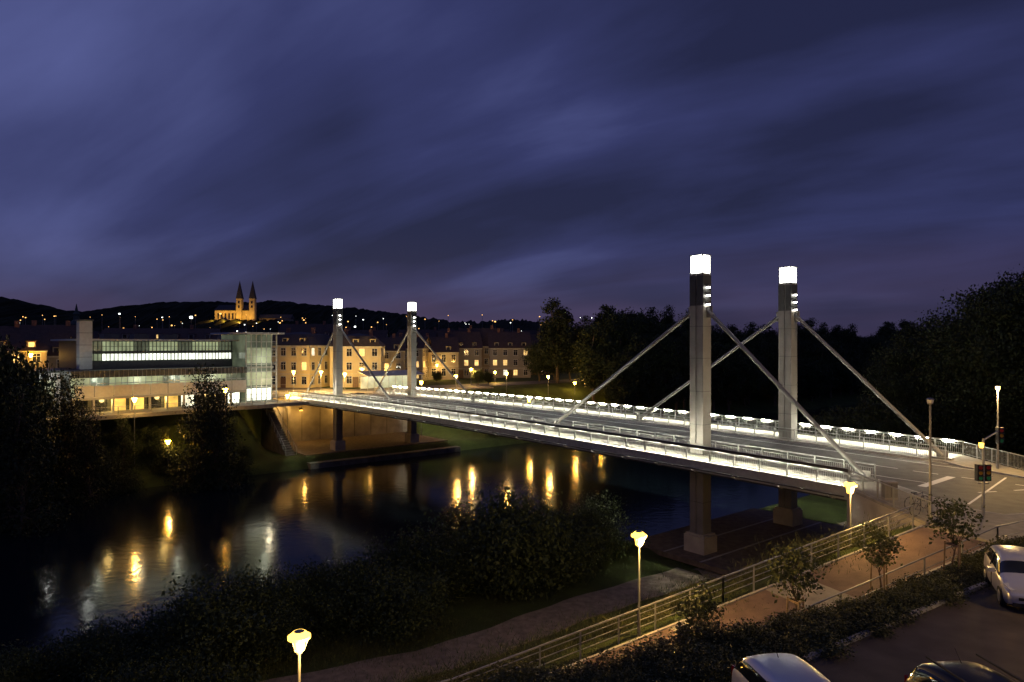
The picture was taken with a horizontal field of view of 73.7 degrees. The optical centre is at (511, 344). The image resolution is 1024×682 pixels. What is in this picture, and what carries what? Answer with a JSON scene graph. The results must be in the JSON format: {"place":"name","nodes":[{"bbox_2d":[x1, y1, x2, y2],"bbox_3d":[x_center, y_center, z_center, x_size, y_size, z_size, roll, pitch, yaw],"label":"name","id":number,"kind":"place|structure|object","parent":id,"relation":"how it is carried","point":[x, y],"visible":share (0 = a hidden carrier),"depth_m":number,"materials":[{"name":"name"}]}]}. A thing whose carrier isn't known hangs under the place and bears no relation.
{"place":"outdoors","nodes":[
{"label":"outdoors","id":0,"kind":"place"},
{"bbox_2d":[20,320,75,338],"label":"roof","id":1,"kind":"structure","parent":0,"point":[69,328],"depth_m":139.38,"materials":[{"name":"tile"}]},
{"bbox_2d":[97,325,221,338],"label":"roof","id":2,"kind":"structure","parent":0,"point":[191,332],"depth_m":168.10,"materials":[{"name":"brick"}]},
{"bbox_2d":[162,317,395,334],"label":"church hill","id":3,"kind":"structure","parent":0,"point":[265,325],"depth_m":754.25,"materials":[{"name":"plant"}]},
{"bbox_2d":[214,282,293,320],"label":"hill church","id":4,"kind":"structure","parent":3,"relation":"on","point":[239,310],"depth_m":790.00,"materials":[{"name":"stone"}]},
{"bbox_2d":[278,321,332,336],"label":"roof","id":5,"kind":"structure","parent":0,"point":[325,328],"depth_m":198.15,"materials":[{"name":"tile"}]},
{"bbox_2d":[329,346,384,387],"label":"walls","id":6,"kind":"structure","parent":0,"point":[355,359],"depth_m":143.04,"materials":[{"name":"beige paint"}]},
{"bbox_2d":[329,329,385,345],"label":"roof","id":7,"kind":"structure","parent":6,"relation":"on","point":[358,339],"depth_m":144.07,"materials":[{"name":"tile"}]},
{"bbox_2d":[346,348,384,386],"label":"windows and door","id":8,"kind":"structure","parent":6,"relation":"attached to","point":[361,364],"depth_m":143.11,"materials":[{"name":"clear glass"}]},
{"bbox_2d":[289,432,459,468],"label":"underbridge paving","id":9,"kind":"structure","parent":0,"point":[322,446],"depth_m":110.04,"materials":[{"name":"concrete"}]},
{"bbox_2d":[272,386,493,399],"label":"pavement","id":10,"kind":"structure","parent":0,"point":[434,391],"depth_m":133.13,"materials":[{"name":"grey concrete"}]},
{"bbox_2d":[377,334,406,350],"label":"roof","id":11,"kind":"structure","parent":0,"point":[393,343],"depth_m":163.08,"materials":[{"name":"tile"}]},
{"bbox_2d":[0,296,864,337],"bbox_3d":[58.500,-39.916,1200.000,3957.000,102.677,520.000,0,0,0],"label":"distant hill","id":12,"kind":"structure","parent":0,"point":[149,315],"depth_m":1103.59,"materials":[{"name":"plant"}]},
{"bbox_2d":[272,379,597,395],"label":"street","id":13,"kind":"structure","parent":0,"point":[283,391],"depth_m":140.78,"materials":[{"name":"grey asphalt"}]},
{"bbox_2d":[518,340,554,380],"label":"town tree","id":14,"kind":"object","parent":13,"relation":"on","point":[537,365],"visible":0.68,"depth_m":163.74,"materials":[{"name":"green plant"}]},
{"bbox_2d":[0,404,925,670],"bbox_3d":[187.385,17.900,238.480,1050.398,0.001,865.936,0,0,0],"label":"river water","id":15,"kind":"structure","parent":0,"point":[120,554],"depth_m":70.19,"materials":[{"name":"black liquid"}]},
{"bbox_2d":[0,371,1019,681],"bbox_3d":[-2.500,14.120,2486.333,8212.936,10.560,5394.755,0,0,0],"label":"ground","id":16,"kind":"structure","parent":0,"point":[624,567],"depth_m":73.92,"materials":[{"name":"green plant"}]},
{"bbox_2d":[0,334,38,491],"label":"riverbank tree","id":17,"kind":"object","parent":16,"relation":"on","point":[7,358],"visible":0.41,"depth_m":68.97,"materials":[{"name":"green plant"}]},
{"bbox_2d":[7,351,46,368],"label":"walls","id":18,"kind":"structure","parent":16,"relation":"on","point":[43,356],"depth_m":109.67,"materials":[{"name":"beige paint"}]},
{"bbox_2d":[0,321,48,350],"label":"roof","id":19,"kind":"structure","parent":18,"relation":"on","point":[29,338],"depth_m":110.90,"materials":[{"name":"tile"}]},
{"bbox_2d":[0,345,62,513],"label":"riverbank tree","id":20,"kind":"object","parent":16,"relation":"on","point":[42,396],"visible":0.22,"depth_m":72.70,"materials":[{"name":"green plant"}]},
{"bbox_2d":[0,633,77,681],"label":"riverside bush","id":21,"kind":"object","parent":16,"relation":"on","point":[25,660],"visible":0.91,"depth_m":31.78,"materials":[{"name":"green plant"}]},
{"bbox_2d":[0,374,79,536],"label":"riverbank tree","id":22,"kind":"object","parent":16,"relation":"on","point":[15,451],"visible":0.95,"depth_m":65.79,"materials":[{"name":"green plant"}]},
{"bbox_2d":[47,356,58,367],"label":"walls","id":23,"kind":"structure","parent":16,"relation":"on","point":[53,359],"depth_m":118.52,"materials":[{"name":"beige paint"}]},
{"bbox_2d":[47,333,69,355],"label":"roof","id":24,"kind":"structure","parent":23,"relation":"on","point":[53,348],"depth_m":120.90,"materials":[{"name":"tile"}]},
{"bbox_2d":[27,368,111,500],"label":"riverbank tree","id":25,"kind":"object","parent":16,"relation":"on","point":[65,426],"visible":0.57,"depth_m":79.54,"materials":[{"name":"green plant"}]},
{"bbox_2d":[18,616,138,681],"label":"riverside bush","id":26,"kind":"object","parent":16,"relation":"on","point":[56,644],"visible":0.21,"depth_m":33.52,"materials":[{"name":"green plant"}]},
{"bbox_2d":[44,405,128,507],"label":"riverbank tree","id":27,"kind":"object","parent":16,"relation":"on","point":[90,449],"visible":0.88,"depth_m":77.61,"materials":[{"name":"green plant"}]},
{"bbox_2d":[50,612,157,681],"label":"riverside bush","id":28,"kind":"object","parent":16,"relation":"on","point":[137,634],"visible":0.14,"depth_m":34.33,"materials":[{"name":"green plant"}]},
{"bbox_2d":[50,625,158,681],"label":"riverside bush","id":29,"kind":"object","parent":16,"relation":"on","point":[98,662],"visible":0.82,"depth_m":32.26,"materials":[{"name":"green plant"}]},
{"bbox_2d":[56,654,165,681],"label":"riverside bush","id":30,"kind":"object","parent":16,"relation":"on","point":[111,678],"visible":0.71,"depth_m":27.10,"materials":[{"name":"green plant"}]},
{"bbox_2d":[110,415,141,475],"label":"riverbank tree","id":31,"kind":"object","parent":16,"relation":"on","point":[123,439],"visible":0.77,"depth_m":85.79,"materials":[{"name":"green plant"}]},
{"bbox_2d":[111,601,171,673],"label":"riverside bush","id":32,"kind":"object","parent":16,"relation":"on","point":[145,620],"visible":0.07,"depth_m":36.45,"materials":[{"name":"green plant"}]},
{"bbox_2d":[11,319,284,413],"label":"building","id":33,"kind":"structure","parent":16,"relation":"on","point":[75,355],"depth_m":96.56,"materials":[{"name":"grey concrete"}]},
{"bbox_2d":[38,334,276,412],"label":"windows and panels","id":34,"kind":"structure","parent":33,"relation":"attached to","point":[109,386],"depth_m":96.99,"materials":[{"name":"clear glass"}]},
{"bbox_2d":[129,422,170,442],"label":"riverbank bush","id":35,"kind":"object","parent":16,"relation":"on","point":[150,434],"visible":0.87,"depth_m":89.38,"materials":[{"name":"green plant"}]},
{"bbox_2d":[147,425,177,475],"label":"riverbank tree","id":36,"kind":"object","parent":16,"relation":"on","point":[159,447],"visible":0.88,"depth_m":87.74,"materials":[{"name":"green plant"}]},
{"bbox_2d":[143,441,190,474],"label":"riverbank bush","id":37,"kind":"object","parent":16,"relation":"on","point":[159,465],"visible":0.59,"depth_m":88.12,"materials":[{"name":"green plant"}]},
{"bbox_2d":[43,399,308,423],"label":"promenade","id":38,"kind":"structure","parent":16,"relation":"on","point":[176,410],"depth_m":92.19,"materials":[{"name":"grey concrete"}]},
{"bbox_2d":[111,628,262,681],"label":"riverside bush","id":39,"kind":"object","parent":16,"relation":"on","point":[217,676],"visible":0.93,"depth_m":28.10,"materials":[{"name":"green plant"}]},
{"bbox_2d":[139,621,237,681],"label":"riverside bush","id":40,"kind":"object","parent":16,"relation":"on","point":[202,656],"visible":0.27,"depth_m":32.83,"materials":[{"name":"green plant"}]},
{"bbox_2d":[136,599,257,681],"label":"riverside bush","id":41,"kind":"object","parent":16,"relation":"on","point":[169,643],"visible":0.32,"depth_m":32.78,"materials":[{"name":"green plant"}]},
{"bbox_2d":[162,363,249,491],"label":"riverbank tree","id":42,"kind":"object","parent":16,"relation":"on","point":[194,421],"visible":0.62,"depth_m":85.86,"materials":[{"name":"green plant"}]},
{"bbox_2d":[131,557,287,681],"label":"riverside bush","id":43,"kind":"object","parent":16,"relation":"on","point":[205,604],"visible":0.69,"depth_m":33.64,"materials":[{"name":"green plant"}]},
{"bbox_2d":[143,595,279,672],"bbox_3d":[-15.413,14.800,34.781,6.706,3.691,5.357,0,0,1],"label":"riverside bush","id":44,"kind":"object","parent":16,"relation":"on","point":[170,631],"visible":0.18,"depth_m":33.63,"materials":[{"name":"green plant"}]},
{"bbox_2d":[179,379,256,493],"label":"riverbank tree","id":45,"kind":"object","parent":16,"relation":"on","point":[215,424],"visible":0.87,"depth_m":85.19,"materials":[{"name":"green plant"}]},
{"bbox_2d":[198,591,287,669],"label":"riverside bush","id":46,"kind":"object","parent":16,"relation":"on","point":[238,634],"visible":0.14,"depth_m":34.05,"materials":[{"name":"green plant"}]},
{"bbox_2d":[219,588,324,676],"bbox_3d":[-12.580,14.771,35.325,5.243,3.737,5.595,0,0,-34],"label":"riverside bush","id":47,"kind":"object","parent":16,"relation":"on","point":[289,618],"visible":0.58,"depth_m":34.60,"materials":[{"name":"green plant"}]},
{"bbox_2d":[261,408,296,455],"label":"river stairs","id":48,"kind":"structure","parent":16,"relation":"on","point":[274,438],"depth_m":104.96,"materials":[{"name":"concrete"}]},
{"bbox_2d":[230,560,349,648],"bbox_3d":[-12.593,14.455,38.162,7.165,4.399,5.724,0,0,-14],"label":"riverside bush","id":49,"kind":"object","parent":16,"relation":"on","point":[305,601],"visible":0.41,"depth_m":37.80,"materials":[{"name":"green plant"}]},
{"bbox_2d":[288,629,310,681],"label":"path lamp","id":50,"kind":"object","parent":16,"relation":"on","point":[297,638],"visible":1,"depth_m":18.68,"materials":[{"name":"paint"}]},
{"bbox_2d":[20,313,580,338],"bbox_3d":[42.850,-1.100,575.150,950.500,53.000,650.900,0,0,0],"label":"distant town","id":51,"kind":"object","parent":16,"relation":"on","point":[95,334],"visible":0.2,"depth_m":480.69,"materials":[{"name":"paint"}]},
{"bbox_2d":[272,345,329,387],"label":"walls","id":52,"kind":"structure","parent":16,"relation":"on","point":[288,358],"depth_m":140.49,"materials":[{"name":"beige paint"}]},
{"bbox_2d":[272,347,327,387],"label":"windows and door","id":53,"kind":"structure","parent":52,"relation":"attached to","point":[293,366],"depth_m":140.56,"materials":[{"name":"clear glass"}]},
{"bbox_2d":[272,328,332,344],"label":"roof","id":54,"kind":"structure","parent":52,"relation":"on","point":[288,337],"depth_m":142.17,"materials":[{"name":"tile"}]},
{"bbox_2d":[278,550,345,629],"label":"riverside bush","id":55,"kind":"object","parent":16,"relation":"on","point":[305,570],"visible":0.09,"depth_m":41.26,"materials":[{"name":"green plant"}]},
{"bbox_2d":[273,405,406,441],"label":"bridge abutment","id":56,"kind":"object","parent":16,"relation":"on","point":[307,423],"visible":0.38,"depth_m":117.61,"materials":[{"name":"concrete"}]},
{"bbox_2d":[296,553,400,648],"bbox_3d":[-9.324,14.443,39.162,6.038,4.423,7.558,0,0,-17],"label":"riverside bush","id":57,"kind":"object","parent":16,"relation":"on","point":[335,605],"visible":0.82,"depth_m":38.19,"materials":[{"name":"green plant"}]},
{"bbox_2d":[303,551,399,629],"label":"riverside bush","id":58,"kind":"object","parent":16,"relation":"on","point":[365,567],"visible":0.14,"depth_m":40.75,"materials":[{"name":"green plant"}]},
{"bbox_2d":[358,370,424,389],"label":"glass pavilion","id":59,"kind":"structure","parent":16,"relation":"on","point":[392,378],"depth_m":135.02,"materials":[{"name":"glass"}]},
{"bbox_2d":[338,556,459,651],"bbox_3d":[-6.614,14.411,38.773,6.511,4.490,8.150,0,0,-28],"label":"riverside bush","id":60,"kind":"object","parent":16,"relation":"on","point":[411,599],"visible":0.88,"depth_m":37.99,"materials":[{"name":"green plant"}]},
{"bbox_2d":[349,518,470,615],"bbox_3d":[-6.115,13.899,43.320,8.487,5.538,6.780,0,0,44],"label":"riverside bush","id":61,"kind":"object","parent":16,"relation":"on","point":[416,552],"visible":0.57,"depth_m":42.76,"materials":[{"name":"green plant"}]},
{"bbox_2d":[368,525,477,604],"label":"riverside bush","id":62,"kind":"object","parent":16,"relation":"on","point":[453,594],"visible":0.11,"depth_m":43.85,"materials":[{"name":"green plant"}]},
{"bbox_2d":[428,352,458,379],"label":"walls","id":63,"kind":"structure","parent":16,"relation":"on","point":[449,364],"depth_m":173.39,"materials":[{"name":"beige paint"}]},
{"bbox_2d":[426,333,459,351],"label":"roof","id":64,"kind":"structure","parent":63,"relation":"on","point":[446,343],"depth_m":175.81,"materials":[{"name":"tile"}]},
{"bbox_2d":[458,348,481,377],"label":"walls","id":65,"kind":"structure","parent":16,"relation":"on","point":[471,357],"depth_m":180.54,"materials":[{"name":"beige paint"}]},
{"bbox_2d":[437,328,482,347],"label":"roof","id":66,"kind":"structure","parent":65,"relation":"on","point":[468,339],"depth_m":183.24,"materials":[{"name":"tile"}]},
{"bbox_2d":[434,533,508,597],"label":"riverside bush","id":67,"kind":"object","parent":16,"relation":"on","point":[472,574],"visible":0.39,"depth_m":44.04,"materials":[{"name":"green plant"}]},
{"bbox_2d":[418,476,555,598],"bbox_3d":[-1.374,13.126,46.928,9.297,7.102,9.066,0,0,-25],"label":"riverside bush","id":68,"kind":"object","parent":16,"relation":"on","point":[460,519],"visible":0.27,"depth_m":46.19,"materials":[{"name":"green plant"}]},
{"bbox_2d":[489,348,530,377],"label":"walls","id":69,"kind":"structure","parent":16,"relation":"on","point":[500,357],"depth_m":182.97,"materials":[{"name":"beige paint"}]},
{"bbox_2d":[489,349,527,377],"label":"windows and door","id":70,"kind":"structure","parent":69,"relation":"attached to","point":[512,373],"depth_m":182.94,"materials":[{"name":"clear glass"}]},
{"bbox_2d":[487,328,530,347],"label":"roof","id":71,"kind":"structure","parent":69,"relation":"on","point":[499,339],"depth_m":185.41,"materials":[{"name":"tile"}]},
{"bbox_2d":[455,482,582,603],"bbox_3d":[0.533,13.001,45.638,8.952,7.381,11.205,0,0,24],"label":"riverside bush","id":72,"kind":"object","parent":16,"relation":"on","point":[522,537],"visible":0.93,"depth_m":43.61,"materials":[{"name":"green plant"}]},
{"bbox_2d":[175,512,925,681],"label":"long grass","id":73,"kind":"structure","parent":16,"relation":"on","point":[365,649],"depth_m":33.24,"materials":[{"name":"green plant"}]},
{"bbox_2d":[526,511,612,590],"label":"riverside bush","id":74,"kind":"object","parent":16,"relation":"on","point":[580,547],"visible":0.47,"depth_m":46.48,"materials":[{"name":"green plant"}]},
{"bbox_2d":[558,499,614,564],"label":"riverside bush","id":75,"kind":"object","parent":16,"relation":"on","point":[588,516],"visible":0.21,"depth_m":51.34,"materials":[{"name":"green plant"}]},
{"bbox_2d":[557,490,650,564],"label":"riverside bush","id":76,"kind":"object","parent":16,"relation":"on","point":[616,541],"visible":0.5,"depth_m":52.06,"materials":[{"name":"green plant"}]},
{"bbox_2d":[288,254,963,555],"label":"road bridge","id":77,"kind":"structure","parent":16,"relation":"on","point":[786,459],"depth_m":60.74,"materials":[{"name":"concrete"}]},
{"bbox_2d":[631,530,646,635],"bbox_3d":[5.055,9.701,27.177,0.612,4.563,0.612,0,0,0],"label":"path lamp","id":78,"kind":"object","parent":16,"relation":"on","point":[639,536],"visible":0.95,"depth_m":27.13,"materials":[{"name":"metal"}]},
{"bbox_2d":[618,307,667,346],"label":"town tree","id":79,"kind":"object","parent":16,"relation":"on","point":[639,319],"visible":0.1,"depth_m":164.48,"materials":[{"name":"green plant"}]},
{"bbox_2d":[420,522,894,681],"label":"embankment shrubs","id":80,"kind":"object","parent":16,"relation":"on","point":[441,677],"visible":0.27,"depth_m":29.59,"materials":[{"name":"green plant"}]},
{"bbox_2d":[663,579,726,635],"bbox_3d":[6.716,10.241,24.566,2.005,3.312,1.980,0,0,44],"label":"young staked tree","id":81,"kind":"object","parent":16,"relation":"on","point":[696,609],"visible":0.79,"depth_m":24.43,"materials":[{"name":"green plant"}]},
{"bbox_2d":[485,297,916,437],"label":"distant tree row","id":82,"kind":"object","parent":16,"relation":"on","point":[656,372],"visible":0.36,"depth_m":163.44,"materials":[{"name":"green plant"}]},
{"bbox_2d":[428,535,1023,681],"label":"hedge","id":83,"kind":"object","parent":16,"relation":"on","point":[711,654],"visible":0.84,"depth_m":19.74,"materials":[{"name":"green plant"}]},
{"bbox_2d":[630,508,846,577],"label":"underbridge paving","id":84,"kind":"structure","parent":16,"relation":"on","point":[736,533],"depth_m":57.11,"materials":[{"name":"concrete"}]},
{"bbox_2d":[765,541,830,613],"bbox_3d":[10.706,9.379,25.791,2.359,3.694,2.185,0,0,34],"label":"young staked tree","id":85,"kind":"object","parent":16,"relation":"on","point":[795,553],"visible":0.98,"depth_m":25.75,"materials":[{"name":"green plant"}]},
{"bbox_2d":[849,521,905,591],"bbox_3d":[14.649,8.756,27.257,1.981,3.250,1.941,0,0,0],"label":"young staked tree","id":86,"kind":"object","parent":16,"relation":"on","point":[882,540],"visible":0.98,"depth_m":27.19,"materials":[{"name":"green plant"}]},
{"bbox_2d":[857,335,950,402],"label":"tree","id":87,"kind":"object","parent":16,"relation":"on","point":[898,365],"visible":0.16,"depth_m":96.49,"materials":[{"name":"green plant"}]},
{"bbox_2d":[797,382,1023,469],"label":"riverside tree row","id":88,"kind":"object","parent":16,"relation":"on","point":[879,417],"visible":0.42,"depth_m":81.98,"materials":[{"name":"green plant"}]},
{"bbox_2d":[807,585,1023,681],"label":"parking lot","id":89,"kind":"structure","parent":16,"relation":"on","point":[986,625],"depth_m":20.08,"materials":[{"name":"grey asphalt"}]},
{"bbox_2d":[731,645,829,681],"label":"parked car","id":90,"kind":"object","parent":89,"relation":"on","point":[777,667],"visible":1,"depth_m":15.64,"materials":[{"name":"paint"}]},
{"bbox_2d":[801,581,988,661],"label":"parking kerb","id":91,"kind":"structure","parent":89,"relation":"on","point":[924,609],"depth_m":22.10,"materials":[{"name":"concrete"}]},
{"bbox_2d":[904,649,1023,681],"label":"parked car","id":92,"kind":"object","parent":89,"relation":"on","point":[950,671],"visible":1,"depth_m":15.23,"materials":[{"name":"paint"}]},
{"bbox_2d":[983,540,1023,607],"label":"parked car","id":93,"kind":"object","parent":89,"relation":"on","point":[1003,570],"visible":0.99,"depth_m":23.43,"materials":[{"name":"paint"}]},
{"bbox_2d":[874,310,961,446],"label":"tree","id":94,"kind":"object","parent":16,"relation":"on","point":[909,333],"visible":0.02,"depth_m":103.50,"materials":[{"name":"green plant"}]},
{"bbox_2d":[923,494,987,571],"bbox_3d":[18.083,7.984,27.966,2.053,3.489,2.217,0,0,-27],"label":"young staked tree","id":95,"kind":"object","parent":16,"relation":"on","point":[951,510],"visible":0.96,"depth_m":27.94,"materials":[{"name":"green plant"}]},
{"bbox_2d":[907,287,1023,461],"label":"tree","id":96,"kind":"object","parent":16,"relation":"on","point":[951,377],"visible":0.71,"depth_m":81.34,"materials":[{"name":"green plant"}]},
{"bbox_2d":[937,264,1023,327],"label":"tree","id":97,"kind":"object","parent":16,"relation":"on","point":[1002,282],"visible":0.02,"depth_m":94.15,"materials":[{"name":"green plant"}]},
{"bbox_2d":[943,274,1023,441],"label":"tree","id":98,"kind":"object","parent":16,"relation":"on","point":[1013,291],"visible":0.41,"depth_m":79.94,"materials":[{"name":"green plant"}]},
{"bbox_2d":[0,0,1023,336],"label":"sky","id":99,"kind":"structure","parent":0,"point":[477,161],"materials":[{"name":"blue"}]},
{"bbox_2d":[260,466,1023,681],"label":"riverside path","id":100,"kind":"structure","parent":0,"point":[621,593],"depth_m":38.74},
{"bbox_2d":[560,527,986,671],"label":"ramp path","id":101,"kind":"structure","parent":0,"point":[834,582],"depth_m":29.02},
{"bbox_2d":[441,505,913,681],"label":"ramp railing","id":102,"kind":"object","parent":101,"relation":"on","point":[655,607],"visible":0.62,"depth_m":27.83,"materials":[{"name":"metal"}]},
{"bbox_2d":[542,525,989,676],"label":"path kerb","id":103,"kind":"structure","parent":101,"relation":"on","point":[765,588],"depth_m":28.81,"materials":[{"name":"concrete"}]},
{"bbox_2d":[762,520,1023,625],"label":"ramp railing","id":104,"kind":"object","parent":101,"relation":"on","point":[863,583],"visible":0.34,"depth_m":27.97,"materials":[{"name":"metal"}]},
{"bbox_2d":[847,462,1023,544],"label":"street","id":105,"kind":"structure","parent":0,"point":[1006,498],"depth_m":41.03,"materials":[{"name":"grey asphalt"}]},
{"bbox_2d":[853,455,1023,543],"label":"pavement","id":106,"kind":"structure","parent":0,"point":[994,519],"depth_m":35.45,"materials":[{"name":"grey concrete"}]},
{"bbox_2d":[849,470,931,522],"bbox_3d":[20.619,8.393,37.687,0.061,1.375,8.435,0,0,1],"label":"pavement railing","id":107,"kind":"object","parent":106,"relation":"on","point":[893,503],"visible":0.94,"depth_m":36.97,"materials":[{"name":"metal"}]},
{"bbox_2d":[926,398,934,517],"bbox_3d":[20.950,5.780,34.200,0.397,6.200,0.397,0,0,0],"label":"street lamp","id":108,"kind":"object","parent":106,"relation":"on","point":[930,401],"visible":0.88,"depth_m":34.16,"materials":[{"name":"metal"}]},
{"bbox_2d":[975,427,1003,514],"bbox_3d":[24.988,6.630,35.526,2.348,4.500,0.617,0,0,-28],"label":"traffic light","id":109,"kind":"object","parent":106,"relation":"on","point":[983,472],"visible":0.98,"depth_m":35.14,"materials":[{"name":"metal"}]},
{"bbox_2d":[963,442,1023,469],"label":"pavement railing","id":110,"kind":"object","parent":106,"relation":"on","point":[992,461],"visible":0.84,"depth_m":50.56,"materials":[{"name":"metal"}]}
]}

